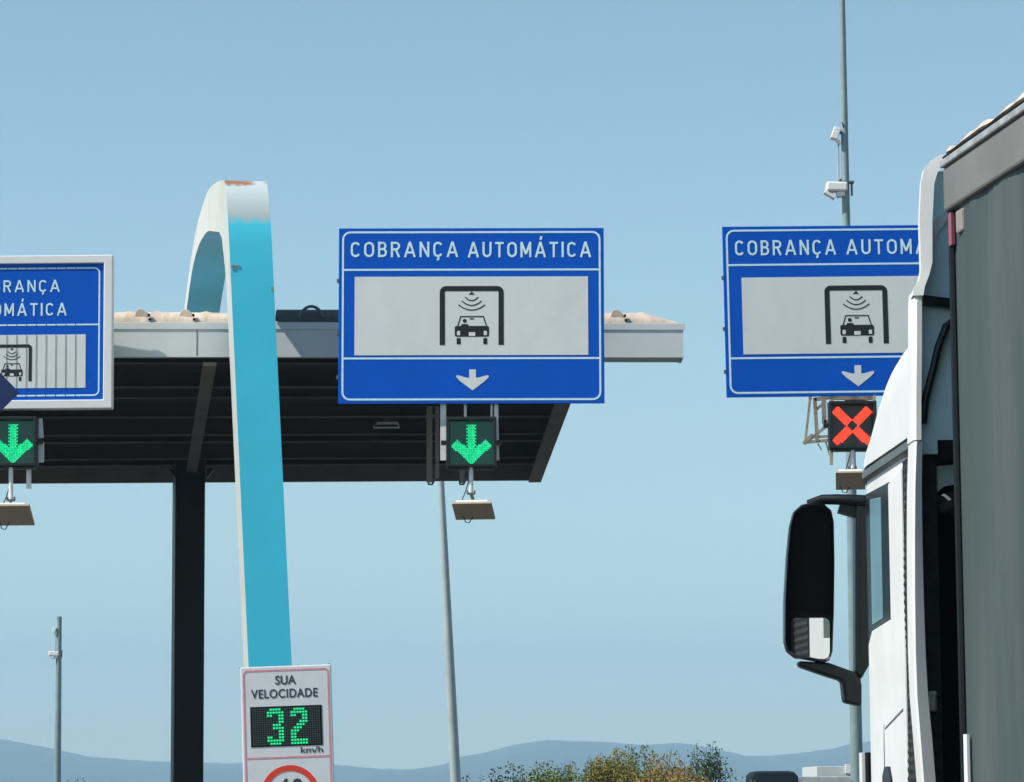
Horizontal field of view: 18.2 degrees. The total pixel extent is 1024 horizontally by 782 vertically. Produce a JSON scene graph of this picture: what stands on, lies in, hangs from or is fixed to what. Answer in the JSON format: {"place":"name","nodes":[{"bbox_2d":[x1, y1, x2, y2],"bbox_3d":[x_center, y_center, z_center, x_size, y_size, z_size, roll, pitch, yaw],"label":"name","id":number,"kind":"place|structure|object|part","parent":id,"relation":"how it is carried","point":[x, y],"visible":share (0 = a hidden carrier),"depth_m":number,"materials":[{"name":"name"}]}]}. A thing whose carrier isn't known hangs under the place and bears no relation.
{"place":"outdoors","nodes":[
{"label":"outdoors","id":0,"kind":"place"},
{"bbox_2d":[0,739,870,781],"bbox_3d":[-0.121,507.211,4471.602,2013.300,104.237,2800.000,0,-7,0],"label":"hills","id":1,"kind":"structure","parent":0,"point":[21,762],"depth_m":3872.05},
{"bbox_2d":[425,406,466,484],"bbox_3d":[-0.964,0.801,46.761,0.617,1.156,0.060,0,-7,0],"label":"hanging bracket","id":2,"kind":"object","parent":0,"point":[429,416],"visible":0.93,"depth_m":46.73,"materials":[{"name":"metal"}]},
{"bbox_2d":[0,0,1023,768],"label":"sky","id":3,"kind":"structure","parent":0,"point":[630,593],"materials":[{"name":"blue"}]},
{"bbox_2d":[746,771,798,781],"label":"car","id":4,"kind":"object","parent":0,"point":[773,776],"visible":0.97,"depth_m":107.31,"materials":[{"name":"black paint"}]},
{"bbox_2d":[798,776,850,781],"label":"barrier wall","id":5,"kind":"structure","parent":0,"point":[825,779],"depth_m":117.01,"materials":[{"name":"concrete"}]},
{"bbox_2d":[802,764,850,776],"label":"service building","id":6,"kind":"structure","parent":0,"point":[828,771],"depth_m":126.81,"materials":[{"name":"white paint"}]},
{"label":"ground","id":7,"kind":"structure","parent":0,"visible":0},
{"bbox_2d":[0,373,18,411],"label":"diamond sign","id":8,"kind":"object","parent":7,"relation":"on","point":[9,392],"visible":1,"depth_m":36.28,"materials":[{"name":"metal"}]},
{"bbox_2d":[47,616,62,781],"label":"camera mast","id":9,"kind":"object","parent":7,"relation":"on","point":[58,651],"visible":1,"depth_m":137.34,"materials":[{"name":"metal"}]},
{"bbox_2d":[169,180,291,781],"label":"canopy arch","id":10,"kind":"structure","parent":7,"relation":"on","point":[233,241],"depth_m":43.52,"materials":[{"name":"blue paint"}]},
{"bbox_2d":[0,305,684,483],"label":"toll canopy","id":11,"kind":"object","parent":10,"relation":"attached to","point":[172,390],"visible":0.56,"depth_m":52.96,"materials":[{"name":"metal"}]},
{"bbox_2d":[0,255,113,410],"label":"lane sign","id":12,"kind":"object","parent":11,"relation":"attached to","point":[56,332],"visible":0.93,"depth_m":44.04,"materials":[{"name":"blue metal"}]},
{"bbox_2d":[0,416,43,488],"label":"lane signal","id":13,"kind":"object","parent":12,"relation":"hanging from","point":[21,446],"visible":1,"depth_m":43.88,"materials":[{"name":"black plastic"}]},
{"bbox_2d":[0,467,34,529],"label":"toll antenna","id":14,"kind":"object","parent":13,"relation":"hanging from","point":[14,514],"visible":1,"depth_m":43.74,"materials":[{"name":"white paint"}]},
{"bbox_2d":[373,418,399,428],"bbox_3d":[-2.097,0.483,53.476,0.443,0.265,0.254,0,-7,0],"label":"ceiling floodlight","id":15,"kind":"object","parent":11,"relation":"hanging from","point":[386,425],"visible":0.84,"depth_m":53.34,"materials":[{"name":"white paint"}]},
{"bbox_2d":[336,228,604,403],"bbox_3d":[-0.565,-0.924,44.275,3.634,2.407,1.660,0,-7,0],"label":"lane sign","id":16,"kind":"object","parent":11,"relation":"attached to","point":[471,315],"visible":1,"depth_m":43.46,"materials":[{"name":"metal"}]},
{"bbox_2d":[440,404,501,470],"bbox_3d":[-0.556,0.600,43.289,0.834,0.949,0.260,0,-7,0],"label":"lane signal","id":17,"kind":"object","parent":16,"relation":"hanging from","point":[466,442],"visible":1,"depth_m":43.27,"materials":[{"name":"black plastic"}]},
{"bbox_2d":[452,467,494,522],"bbox_3d":[-0.519,1.405,43.158,0.539,0.751,0.420,-1,-7,7],"label":"toll antenna","id":18,"kind":"object","parent":17,"relation":"hanging from","point":[471,509],"visible":1,"depth_m":43.13,"materials":[{"name":"white paint"}]},
{"bbox_2d":[239,663,333,781],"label":"speed display sign","id":19,"kind":"object","parent":7,"relation":"on","point":[287,723],"visible":1,"depth_m":39.79,"materials":[{"name":"metal"}]},
{"bbox_2d":[438,481,460,781],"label":"lamp post","id":20,"kind":"object","parent":7,"relation":"on","point":[454,760],"visible":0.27,"depth_m":68.77,"materials":[{"name":"metal"}]},
{"bbox_2d":[488,761,533,781],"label":"shrub","id":21,"kind":"object","parent":7,"relation":"on","point":[500,776],"visible":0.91,"depth_m":78.37,"materials":[{"name":"green plant"}]},
{"bbox_2d":[510,760,591,781],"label":"shrub","id":22,"kind":"object","parent":7,"relation":"on","point":[539,778],"visible":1,"depth_m":77.28,"materials":[{"name":"green plant"}]},
{"bbox_2d":[553,748,673,781],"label":"shrub","id":23,"kind":"object","parent":7,"relation":"on","point":[607,773],"visible":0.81,"depth_m":78.31,"materials":[{"name":"green plant"}]},
{"bbox_2d":[581,744,712,781],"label":"shrub","id":24,"kind":"object","parent":7,"relation":"on","point":[642,762],"visible":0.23,"depth_m":79.92,"materials":[{"name":"green plant"}]},
{"bbox_2d":[620,753,709,781],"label":"shrub","id":25,"kind":"object","parent":7,"relation":"on","point":[676,778],"visible":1,"depth_m":75.35,"materials":[{"name":"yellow plant"}]},
{"bbox_2d":[687,741,732,781],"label":"shrub","id":26,"kind":"object","parent":7,"relation":"on","point":[714,768],"visible":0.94,"depth_m":78.37,"materials":[{"name":"green plant"}]},
{"bbox_2d":[803,396,872,454],"bbox_3d":[4.871,3.042,45.487,3.410,8.363,1.178,1,-7,-9],"label":"sign gantry","id":27,"kind":"object","parent":7,"relation":"on","point":[810,437],"visible":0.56,"depth_m":45.28,"materials":[{"name":"metal"}]},
{"bbox_2d":[721,225,918,397],"bbox_3d":[4.778,-1.110,44.684,3.717,2.398,0.234,-1,-7,-3],"label":"lane sign","id":28,"kind":"object","parent":27,"relation":"attached to","point":[815,311],"visible":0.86,"depth_m":44.55,"materials":[{"name":"metal"}]},
{"bbox_2d":[823,395,876,464],"bbox_3d":[4.712,0.528,44.302,0.803,0.974,0.260,0,-7,0],"label":"lane signal","id":29,"kind":"object","parent":28,"relation":"hanging from","point":[849,425],"visible":0.93,"depth_m":44.30,"materials":[{"name":"black plastic"}]},
{"bbox_2d":[836,450,864,492],"bbox_3d":[4.674,1.113,44.199,0.409,0.594,0.448,-1,-7,6],"label":"toll antenna","id":30,"kind":"object","parent":29,"relation":"hanging from","point":[850,478],"visible":0.96,"depth_m":44.18,"materials":[{"name":"white paint"}]},
{"bbox_2d":[823,0,862,781],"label":"camera mast","id":31,"kind":"object","parent":7,"relation":"on","point":[840,188],"visible":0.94,"depth_m":60.76,"materials":[{"name":"metal"}]},
{"bbox_2d":[783,154,960,781],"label":"truck tractor","id":32,"kind":"object","parent":7,"relation":"on","point":[901,512],"visible":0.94,"depth_m":14.57,"materials":[{"name":"white metal"}]},
{"bbox_3d":[1.755,0.835,15.396,0.014,0.748,0.730,0,-7,-2],"label":"window","id":33,"kind":"part","parent":32,"relation":"part of","materials":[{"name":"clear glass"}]},
{"bbox_3d":[1.780,1.581,15.108,0.016,2.339,1.100,0,-7,-2],"label":"door","id":34,"kind":"part","parent":32,"relation":"part of","materials":[{"name":"white metal"}]},
{"bbox_2d":[939,92,1023,781],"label":"box trailer","id":35,"kind":"object","parent":7,"relation":"on","point":[982,163],"visible":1,"depth_m":13.13,"materials":[{"name":"metal"}]}
]}

